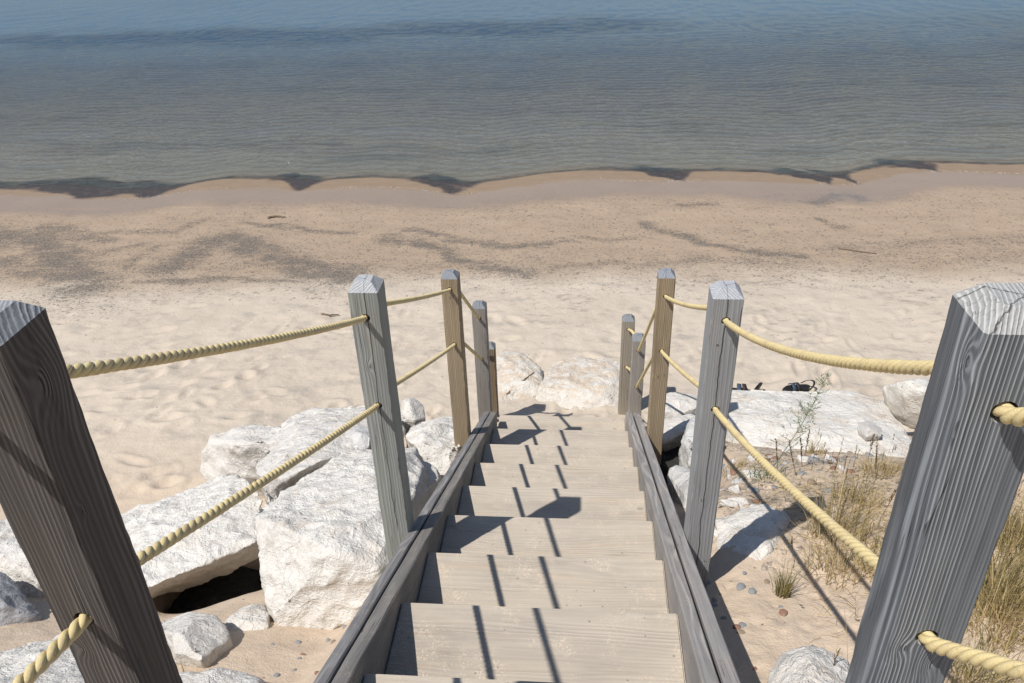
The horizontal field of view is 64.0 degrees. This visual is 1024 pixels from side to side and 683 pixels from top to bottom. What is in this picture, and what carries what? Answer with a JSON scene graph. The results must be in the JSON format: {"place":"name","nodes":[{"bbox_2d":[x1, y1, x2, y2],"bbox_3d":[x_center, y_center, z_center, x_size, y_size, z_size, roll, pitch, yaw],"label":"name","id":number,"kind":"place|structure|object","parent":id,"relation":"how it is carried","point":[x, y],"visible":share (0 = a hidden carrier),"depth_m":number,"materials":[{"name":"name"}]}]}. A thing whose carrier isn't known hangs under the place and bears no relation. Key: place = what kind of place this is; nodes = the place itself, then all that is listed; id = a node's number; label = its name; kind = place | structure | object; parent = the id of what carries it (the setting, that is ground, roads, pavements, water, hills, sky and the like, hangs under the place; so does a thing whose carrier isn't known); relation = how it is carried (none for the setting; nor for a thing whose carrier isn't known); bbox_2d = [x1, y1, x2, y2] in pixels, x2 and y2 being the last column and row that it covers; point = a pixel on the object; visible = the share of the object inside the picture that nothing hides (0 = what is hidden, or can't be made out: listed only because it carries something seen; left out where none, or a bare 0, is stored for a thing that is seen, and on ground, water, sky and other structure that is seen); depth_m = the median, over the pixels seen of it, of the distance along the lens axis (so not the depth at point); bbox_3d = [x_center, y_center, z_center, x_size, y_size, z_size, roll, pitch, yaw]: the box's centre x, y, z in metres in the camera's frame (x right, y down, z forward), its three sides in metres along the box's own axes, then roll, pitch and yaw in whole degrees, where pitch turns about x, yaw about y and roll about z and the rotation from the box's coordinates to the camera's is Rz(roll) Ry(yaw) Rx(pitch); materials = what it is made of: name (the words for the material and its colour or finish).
{"place":"outdoors","nodes":[
{"label":"outdoors","id":0,"kind":"place"},
{"bbox_2d":[0,32,1023,682],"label":"sandy ground","id":1,"kind":"structure","parent":0,"point":[558,264],"depth_m":10.72,"materials":[{"name":"beige sand"}]},
{"bbox_2d":[0,572,41,625],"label":"boulder","id":2,"kind":"object","parent":1,"relation":"on","point":[16,606],"visible":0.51,"depth_m":3.97,"materials":[{"name":"stone"}]},
{"bbox_2d":[0,519,44,596],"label":"boulder","id":3,"kind":"object","parent":1,"relation":"on","point":[15,566],"visible":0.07,"depth_m":4.40,"materials":[{"name":"white stone"}]},
{"bbox_2d":[0,633,84,682],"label":"boulder","id":4,"kind":"object","parent":1,"relation":"on","point":[62,668],"visible":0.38,"depth_m":2.87,"materials":[{"name":"white stone"}]},
{"bbox_2d":[0,300,182,682],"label":"post","id":5,"kind":"object","parent":1,"relation":"on","point":[59,505],"visible":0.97,"depth_m":1.14,"materials":[{"name":"grey wood"}]},
{"bbox_2d":[12,342,482,682],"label":"rope","id":6,"kind":"object","parent":5,"relation":"attached to","point":[43,662],"visible":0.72,"depth_m":1.57,"materials":[{"name":"beige fabric"}]},
{"bbox_2d":[66,287,480,378],"bbox_3d":[-0.511,0.226,2.777,0.051,3.409,6.230,1,31,5],"label":"rope","id":7,"kind":"object","parent":5,"relation":"attached to","point":[90,368],"visible":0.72,"depth_m":1.63,"materials":[{"name":"beige fabric"}]},
{"bbox_2d":[121,474,262,597],"bbox_3d":[-1.954,1.185,4.837,0.960,0.823,1.406,-20,35,-26],"label":"boulder","id":8,"kind":"object","parent":1,"relation":"on","point":[224,543],"visible":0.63,"depth_m":4.41,"materials":[{"name":"white stone"}]},
{"bbox_2d":[161,612,232,667],"bbox_3d":[-1.304,1.260,3.415,0.231,0.375,0.476,-23,37,-30],"label":"boulder","id":9,"kind":"object","parent":1,"relation":"on","point":[198,640],"visible":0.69,"depth_m":3.29,"materials":[{"name":"white stone"}]},
{"bbox_2d":[167,566,260,613],"bbox_3d":[-1.628,1.553,4.730,0.570,0.602,0.618,15,35,26],"label":"boulder","id":10,"kind":"object","parent":1,"relation":"on","point":[240,581],"visible":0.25,"depth_m":4.63,"materials":[{"name":"black stone"}]},
{"bbox_2d":[179,667,265,682],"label":"boulder","id":11,"kind":"object","parent":1,"relation":"on","point":[219,675],"visible":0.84,"depth_m":2.91,"materials":[{"name":"white stone"}]},
{"bbox_2d":[200,424,280,497],"bbox_3d":[-1.900,0.887,5.997,0.862,0.720,0.381,8,32,16],"label":"boulder","id":12,"kind":"object","parent":1,"relation":"on","point":[240,451],"visible":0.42,"depth_m":5.84,"materials":[{"name":"white stone"}]},
{"bbox_2d":[225,603,269,630],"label":"flat rock","id":13,"kind":"object","parent":1,"relation":"on","point":[255,616],"visible":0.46,"depth_m":3.59,"materials":[{"name":"stone"}]},
{"bbox_2d":[267,215,284,218],"bbox_3d":[-3.325,-1.759,11.579,0.264,0.041,0.070,-2,31,1],"label":"driftwood stick","id":14,"kind":"object","parent":1,"relation":"on","point":[273,216],"visible":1,"depth_m":11.56,"materials":[{"name":"wood"}]},
{"bbox_2d":[256,405,405,502],"bbox_3d":[-1.140,0.846,5.428,0.923,1.077,1.571,-5,31,-5],"label":"boulder","id":15,"kind":"object","parent":1,"relation":"on","point":[297,434],"visible":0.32,"depth_m":5.11,"materials":[{"name":"white stone"}]},
{"bbox_2d":[344,426,369,449],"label":"boulder","id":16,"kind":"object","parent":15,"relation":"on","point":[358,437],"visible":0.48,"depth_m":4.98,"materials":[{"name":"grey stone"}]},
{"bbox_2d":[256,447,428,629],"bbox_3d":[-0.826,0.939,4.232,0.830,0.872,1.476,1,31,5],"label":"boulder","id":17,"kind":"object","parent":1,"relation":"on","point":[322,554],"visible":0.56,"depth_m":3.63,"materials":[{"name":"white stone"}]},
{"bbox_2d":[348,275,413,561],"bbox_3d":[-0.469,0.507,3.189,0.104,1.687,0.104,1,31,5],"label":"post","id":18,"kind":"object","parent":1,"relation":"on","point":[371,333],"visible":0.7,"depth_m":2.98,"materials":[{"name":"grey wood"}]},
{"bbox_2d":[400,398,424,433],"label":"boulder","id":19,"kind":"object","parent":1,"relation":"on","point":[412,412],"visible":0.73,"depth_m":6.03,"materials":[{"name":"white stone"}]},
{"bbox_2d":[423,460,441,499],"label":"boulder","id":20,"kind":"object","parent":1,"relation":"on","point":[434,479],"visible":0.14,"depth_m":4.61,"materials":[{"name":"white stone"}]},
{"bbox_2d":[405,416,460,477],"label":"boulder","id":21,"kind":"object","parent":1,"relation":"on","point":[432,441],"visible":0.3,"depth_m":5.17,"materials":[{"name":"white stone"}]},
{"bbox_2d":[440,269,470,449],"bbox_3d":[-0.323,0.283,4.976,0.097,1.588,0.097,1,31,5],"label":"post","id":22,"kind":"object","parent":1,"relation":"on","point":[454,332],"visible":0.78,"depth_m":4.81,"materials":[{"name":"beige wood"}]},
{"bbox_2d":[472,300,492,419],"bbox_3d":[-0.206,0.277,5.936,0.097,1.285,0.097,1,31,5],"label":"post","id":23,"kind":"object","parent":1,"relation":"on","point":[482,366],"visible":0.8,"depth_m":5.79,"materials":[{"name":"grey wood"}]},
{"bbox_2d":[489,341,498,416],"bbox_3d":[-0.163,0.415,6.426,0.097,0.951,0.097,1,31,5],"label":"post","id":24,"kind":"object","parent":1,"relation":"on","point":[493,372],"visible":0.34,"depth_m":6.29,"materials":[{"name":"brown wood"}]},
{"bbox_2d":[496,348,542,402],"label":"boulder","id":25,"kind":"object","parent":1,"relation":"on","point":[515,368],"visible":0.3,"depth_m":7.17,"materials":[{"name":"stone"}]},
{"bbox_2d":[506,372,533,394],"bbox_3d":[0.076,0.361,7.096,0.042,0.063,0.375,25,41,37],"label":"driftwood stick","id":26,"kind":"object","parent":25,"relation":"on","point":[524,379],"visible":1,"depth_m":7.10,"materials":[{"name":"wood"}]},
{"bbox_2d":[313,412,740,682],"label":"staircase","id":27,"kind":"structure","parent":1,"relation":"on","point":[543,549],"depth_m":3.08,"materials":[{"name":"grey wood"}]},
{"bbox_2d":[535,357,619,409],"bbox_3d":[0.676,0.441,7.234,1.073,0.458,0.904,1,31,5],"label":"boulder","id":28,"kind":"object","parent":1,"relation":"on","point":[568,383],"visible":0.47,"depth_m":6.99,"materials":[{"name":"stone"}]},
{"bbox_2d":[618,314,634,414],"bbox_3d":[0.908,0.298,6.550,0.098,1.167,0.098,1,31,5],"label":"post","id":29,"kind":"object","parent":1,"relation":"on","point":[628,320],"visible":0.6,"depth_m":6.41,"materials":[{"name":"grey wood"}]},
{"bbox_2d":[628,333,645,416],"bbox_3d":[0.941,0.392,6.229,0.097,1.037,0.097,1,31,5],"label":"post","id":30,"kind":"object","parent":1,"relation":"on","point":[637,362],"visible":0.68,"depth_m":6.08,"materials":[{"name":"grey wood"}]},
{"bbox_2d":[647,268,675,465],"bbox_3d":[0.906,0.286,5.076,0.097,1.623,0.097,1,31,5],"label":"post","id":31,"kind":"object","parent":1,"relation":"on","point":[664,307],"visible":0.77,"depth_m":4.92,"materials":[{"name":"beige wood"}]},
{"bbox_2d":[660,446,680,487],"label":"boulder","id":32,"kind":"object","parent":1,"relation":"on","point":[669,458],"visible":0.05,"depth_m":5.38,"materials":[{"name":"black stone"}]},
{"bbox_2d":[667,465,689,507],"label":"boulder","id":33,"kind":"object","parent":1,"relation":"on","point":[678,479],"visible":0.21,"depth_m":4.57,"materials":[{"name":"grey stone"}]},
{"bbox_2d":[662,413,695,451],"bbox_3d":[1.139,0.636,5.602,0.382,0.222,0.378,1,31,5],"label":"rock slab","id":34,"kind":"object","parent":1,"relation":"on","point":[674,429],"visible":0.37,"depth_m":5.50,"materials":[{"name":"stone"}]},
{"bbox_2d":[664,392,696,418],"bbox_3d":[1.216,0.578,6.084,0.370,0.387,0.437,1,31,5],"label":"rock slab","id":35,"kind":"object","parent":1,"relation":"on","point":[678,404],"visible":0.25,"depth_m":5.96,"materials":[{"name":"stone"}]},
{"bbox_2d":[678,417,694,468],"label":"boulder","id":36,"kind":"object","parent":1,"relation":"on","point":[685,452],"visible":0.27,"depth_m":5.06,"materials":[{"name":"grey stone"}]},
{"bbox_2d":[684,280,743,586],"bbox_3d":[0.743,0.517,3.154,0.103,1.657,0.103,1,31,5],"label":"post","id":37,"kind":"object","parent":1,"relation":"on","point":[719,350],"visible":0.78,"depth_m":2.96,"materials":[{"name":"grey wood"}]},
{"bbox_2d":[720,499,737,506],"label":"rubble stone","id":38,"kind":"object","parent":1,"relation":"on","point":[730,503],"visible":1,"depth_m":4.00,"materials":[{"name":"white stone"}]},
{"bbox_2d":[730,468,737,474],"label":"pebble","id":39,"kind":"object","parent":1,"relation":"on","point":[732,472],"visible":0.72,"depth_m":4.63,"materials":[{"name":"red stone"}]},
{"bbox_2d":[728,485,740,492],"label":"rubble stone","id":40,"kind":"object","parent":1,"relation":"on","point":[734,489],"visible":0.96,"depth_m":4.23,"materials":[{"name":"white stone"}]},
{"bbox_2d":[724,456,748,477],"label":"grass tuft","id":41,"kind":"object","parent":1,"relation":"on","point":[739,463],"visible":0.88,"depth_m":4.72,"materials":[{"name":"plant"}]},
{"bbox_2d":[731,478,742,483],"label":"rubble stone","id":42,"kind":"object","parent":1,"relation":"on","point":[736,481],"visible":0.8,"depth_m":4.40,"materials":[{"name":"grey stone"}]},
{"bbox_2d":[733,624,740,628],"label":"pebble","id":43,"kind":"object","parent":1,"relation":"on","point":[736,626],"visible":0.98,"depth_m":3.06,"materials":[{"name":"red stone"}]},
{"bbox_2d":[728,497,748,506],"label":"rubble stone","id":44,"kind":"object","parent":1,"relation":"on","point":[741,501],"visible":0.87,"depth_m":4.03,"materials":[{"name":"white stone"}]},
{"bbox_2d":[736,582,744,590],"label":"pebble","id":45,"kind":"object","parent":1,"relation":"on","point":[740,586],"visible":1,"depth_m":3.32,"materials":[{"name":"grey stone"}]},
{"bbox_2d":[736,629,745,633],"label":"pebble","id":46,"kind":"object","parent":1,"relation":"on","point":[740,631],"visible":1,"depth_m":3.02,"materials":[{"name":"brown stone"}]},
{"bbox_2d":[739,622,746,627],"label":"pebble","id":47,"kind":"object","parent":1,"relation":"on","point":[742,624],"visible":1,"depth_m":3.06,"materials":[{"name":"grey stone"}]},
{"bbox_2d":[732,382,762,389],"bbox_3d":[1.991,0.388,6.970,0.260,0.118,0.098,8,18,16],"label":"sandal","id":48,"kind":"object","parent":1,"relation":"on","point":[744,386],"visible":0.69,"depth_m":6.95,"materials":[{"name":"black rubber"}]},
{"bbox_2d":[747,455,755,460],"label":"rubble stone","id":49,"kind":"object","parent":1,"relation":"on","point":[750,457],"visible":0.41,"depth_m":4.77,"materials":[{"name":"grey stone"}]},
{"bbox_2d":[748,587,755,593],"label":"pebble","id":50,"kind":"object","parent":1,"relation":"on","point":[752,590],"visible":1,"depth_m":3.28,"materials":[{"name":"grey stone"}]},
{"bbox_2d":[715,504,789,560],"bbox_3d":[1.092,0.977,3.822,0.342,0.449,0.645,10,33,19],"label":"rock","id":51,"kind":"object","parent":1,"relation":"on","point":[749,529],"visible":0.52,"depth_m":3.72,"materials":[{"name":"stone"}]},
{"bbox_2d":[742,470,762,478],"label":"rubble stone","id":52,"kind":"object","parent":1,"relation":"on","point":[750,471],"visible":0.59,"depth_m":4.44,"materials":[{"name":"white stone"}]},
{"bbox_2d":[750,487,759,492],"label":"pebble","id":53,"kind":"object","parent":1,"relation":"on","point":[753,489],"visible":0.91,"depth_m":4.19,"materials":[{"name":"grey stone"}]},
{"bbox_2d":[775,439,777,467],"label":"seed stalk","id":54,"kind":"object","parent":1,"relation":"on","point":[776,452],"visible":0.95,"depth_m":4.34,"materials":[{"name":"plant"}]},
{"bbox_2d":[728,373,831,483],"bbox_3d":[1.381,0.504,4.277,0.507,0.707,0.306,1,31,5],"label":"weed plant","id":55,"kind":"object","parent":1,"relation":"on","point":[805,412],"visible":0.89,"depth_m":4.29,"materials":[{"name":"plant"}]},
{"bbox_2d":[779,609,787,615],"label":"pebble","id":56,"kind":"object","parent":1,"relation":"on","point":[781,611],"visible":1,"depth_m":3.13,"materials":[{"name":"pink stone"}]},
{"bbox_2d":[780,445,789,451],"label":"rubble stone","id":57,"kind":"object","parent":1,"relation":"on","point":[783,447],"visible":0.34,"depth_m":5.04,"materials":[{"name":"white stone"}]},
{"bbox_2d":[765,539,811,598],"bbox_3d":[1.076,0.891,3.209,0.172,0.302,0.168,23,39,35],"label":"grass tuft","id":58,"kind":"object","parent":1,"relation":"on","point":[780,587],"visible":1,"depth_m":3.24,"materials":[{"name":"plant"}]},
{"bbox_2d":[788,440,795,473],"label":"seed stalk","id":59,"kind":"object","parent":1,"relation":"on","point":[789,441],"visible":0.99,"depth_m":4.28,"materials":[{"name":"plant"}]},
{"bbox_2d":[782,380,814,391],"bbox_3d":[2.423,0.379,6.916,0.260,0.118,0.098,-5,59,-19],"label":"sandal","id":60,"kind":"object","parent":1,"relation":"on","point":[798,387],"visible":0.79,"depth_m":6.92,"materials":[{"name":"black rubber"}]},
{"bbox_2d":[793,471,806,474],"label":"pebble","id":61,"kind":"object","parent":1,"relation":"on","point":[801,472],"visible":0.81,"depth_m":4.36,"materials":[{"name":"grey stone"}]},
{"bbox_2d":[797,455,808,461],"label":"rubble stone","id":62,"kind":"object","parent":1,"relation":"on","point":[805,459],"visible":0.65,"depth_m":4.68,"materials":[{"name":"white stone"}]},
{"bbox_2d":[804,430,809,455],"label":"seed stalk","id":63,"kind":"object","parent":1,"relation":"on","point":[807,440],"visible":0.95,"depth_m":4.77,"materials":[{"name":"plant"}]},
{"bbox_2d":[767,644,849,682],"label":"boulder","id":64,"kind":"object","parent":1,"relation":"on","point":[817,667],"visible":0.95,"depth_m":2.60,"materials":[{"name":"white stone"}]},
{"bbox_2d":[807,478,816,484],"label":"pebble","id":65,"kind":"object","parent":1,"relation":"on","point":[811,482],"visible":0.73,"depth_m":4.21,"materials":[{"name":"brown stone"}]},
{"bbox_2d":[809,456,818,461],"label":"pebble","id":66,"kind":"object","parent":1,"relation":"on","point":[814,459],"visible":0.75,"depth_m":4.71,"materials":[{"name":"grey stone"}]},
{"bbox_2d":[802,429,829,454],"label":"grass tuft","id":67,"kind":"object","parent":1,"relation":"on","point":[811,450],"visible":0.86,"depth_m":4.94,"materials":[{"name":"plant"}]},
{"bbox_2d":[789,597,847,665],"bbox_3d":[1.019,1.039,2.663,0.468,0.287,0.277,-10,32,-13],"label":"grass tuft","id":68,"kind":"object","parent":1,"relation":"on","point":[837,644],"visible":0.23,"depth_m":2.69,"materials":[{"name":"plant"}]},
{"bbox_2d":[726,389,911,456],"bbox_3d":[2.045,0.714,5.553,1.373,0.656,1.151,1,31,5],"label":"rock slab","id":69,"kind":"object","parent":1,"relation":"on","point":[756,417],"visible":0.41,"depth_m":5.44,"materials":[{"name":"stone"}]},
{"bbox_2d":[857,420,881,440],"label":"stone","id":70,"kind":"object","parent":69,"relation":"on","point":[867,430],"visible":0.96,"depth_m":5.11,"materials":[{"name":"white stone"}]},
{"bbox_2d":[882,378,928,428],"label":"boulder","id":71,"kind":"object","parent":69,"relation":"on","point":[903,401],"visible":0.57,"depth_m":5.50,"materials":[{"name":"stone"}]},
{"bbox_2d":[825,458,839,463],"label":"rubble stone","id":72,"kind":"object","parent":1,"relation":"on","point":[830,461],"visible":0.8,"depth_m":4.54,"materials":[{"name":"white stone"}]},
{"bbox_2d":[832,648,840,665],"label":"seed stalk","id":73,"kind":"object","parent":1,"relation":"on","point":[834,658],"visible":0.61,"depth_m":2.60,"materials":[{"name":"plant"}]},
{"bbox_2d":[792,514,881,588],"bbox_3d":[1.358,0.833,3.327,0.418,0.355,0.423,1,31,5],"label":"grass tuft","id":74,"kind":"object","parent":1,"relation":"on","point":[834,561],"visible":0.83,"depth_m":3.36,"materials":[{"name":"plant"}]},
{"bbox_2d":[783,438,890,546],"bbox_3d":[1.438,0.678,3.550,0.432,0.508,0.416,-11,32,-14],"label":"grass tuft","id":75,"kind":"object","parent":1,"relation":"on","point":[828,510],"visible":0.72,"depth_m":3.59,"materials":[{"name":"plant"}]},
{"bbox_2d":[833,489,849,536],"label":"seed stalk","id":76,"kind":"object","parent":1,"relation":"on","point":[843,506],"visible":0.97,"depth_m":3.53,"materials":[{"name":"plant"}]},
{"bbox_2d":[836,465,846,471],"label":"rubble stone","id":77,"kind":"object","parent":1,"relation":"on","point":[841,469],"visible":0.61,"depth_m":4.35,"materials":[{"name":"white stone"}]},
{"bbox_2d":[820,434,894,511],"bbox_3d":[1.655,0.628,3.833,0.402,0.372,0.348,1,31,5],"label":"grass tuft","id":78,"kind":"object","parent":1,"relation":"on","point":[857,491],"visible":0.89,"depth_m":3.84,"materials":[{"name":"plant"}]},
{"bbox_2d":[839,248,876,253],"bbox_3d":[4.138,-1.083,9.808,0.428,0.021,0.029,11,34,21],"label":"driftwood stick","id":79,"kind":"object","parent":1,"relation":"on","point":[856,250],"visible":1,"depth_m":9.80,"materials":[{"name":"wood"}]},
{"bbox_2d":[841,487,889,576],"bbox_3d":[1.533,0.781,3.331,0.414,0.411,0.430,1,31,5],"label":"grass tuft","id":80,"kind":"object","parent":1,"relation":"on","point":[879,544],"visible":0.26,"depth_m":3.39,"materials":[{"name":"plant"}]},
{"bbox_2d":[868,433,875,458],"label":"seed stalk","id":81,"kind":"object","parent":1,"relation":"on","point":[873,439],"visible":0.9,"depth_m":4.55,"materials":[{"name":"plant"}]},
{"bbox_2d":[853,432,904,478],"bbox_3d":[1.904,0.614,4.227,0.322,0.285,0.350,1,31,5],"label":"grass tuft","id":82,"kind":"object","parent":1,"relation":"on","point":[885,469],"visible":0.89,"depth_m":4.24,"materials":[{"name":"plant"}]},
{"bbox_2d":[881,476,900,516],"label":"seed stalk","id":83,"kind":"object","parent":1,"relation":"on","point":[892,495],"visible":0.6,"depth_m":3.67,"materials":[{"name":"plant"}]},
{"bbox_2d":[845,283,1023,682],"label":"post","id":84,"kind":"object","parent":1,"relation":"on","point":[961,478],"visible":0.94,"depth_m":1.02,"materials":[{"name":"grey wood"}]},
{"bbox_2d":[625,349,1023,681],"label":"rope","id":85,"kind":"object","parent":84,"relation":"attached to","point":[983,659],"visible":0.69,"depth_m":1.40,"materials":[{"name":"beige fabric"}]},
{"bbox_2d":[627,294,1023,426],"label":"rope","id":86,"kind":"object","parent":84,"relation":"attached to","point":[1006,412],"visible":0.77,"depth_m":1.44,"materials":[{"name":"beige fabric"}]},
{"bbox_2d":[945,591,1023,682],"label":"grass tuft","id":87,"kind":"object","parent":1,"relation":"on","point":[968,673],"visible":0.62,"depth_m":2.63,"materials":[{"name":"plant"}]},
{"bbox_2d":[965,572,1023,653],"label":"grass tuft","id":88,"kind":"object","parent":1,"relation":"on","point":[1013,636],"visible":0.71,"depth_m":2.85,"materials":[{"name":"plant"}]},
{"bbox_2d":[973,522,1023,629],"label":"grass tuft","id":89,"kind":"object","parent":1,"relation":"on","point":[1006,598],"visible":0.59,"depth_m":2.95,"materials":[{"name":"plant"}]},
{"bbox_2d":[975,524,1023,610],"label":"grass tuft","id":90,"kind":"object","parent":1,"relation":"on","point":[1013,571],"visible":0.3,"depth_m":3.04,"materials":[{"name":"plant"}]},
{"bbox_2d":[978,554,1023,621],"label":"grass tuft","id":91,"kind":"object","parent":1,"relation":"on","point":[1015,578],"visible":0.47,"depth_m":2.98,"materials":[{"name":"plant"}]},
{"bbox_2d":[986,526,1023,592],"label":"grass tuft","id":92,"kind":"object","parent":1,"relation":"on","point":[1010,568],"visible":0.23,"depth_m":3.12,"materials":[{"name":"plant"}]},
{"bbox_2d":[996,480,1023,566],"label":"grass tuft","id":93,"kind":"object","parent":1,"relation":"on","point":[1017,536],"visible":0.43,"depth_m":3.31,"materials":[{"name":"plant"}]},
{"bbox_2d":[998,492,1023,548],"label":"grass tuft","id":94,"kind":"object","parent":1,"relation":"on","point":[1017,510],"visible":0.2,"depth_m":3.42,"materials":[{"name":"plant"}]},
{"bbox_2d":[1010,498,1023,527],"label":"grass tuft","id":95,"kind":"object","parent":1,"relation":"on","point":[1017,514],"visible":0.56,"depth_m":3.43,"materials":[{"name":"plant"}]},
{"bbox_2d":[0,0,1023,188],"bbox_3d":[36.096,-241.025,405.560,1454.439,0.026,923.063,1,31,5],"label":"lake water","id":96,"kind":"structure","parent":0,"point":[95,30],"depth_m":23.26,"materials":[{"name":"blue liquid"}]},
{"bbox_2d":[725,442,1023,682],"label":"dead grass","id":97,"kind":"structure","parent":0,"point":[810,515],"depth_m":3.72,"materials":[{"name":"plant"}]}
]}

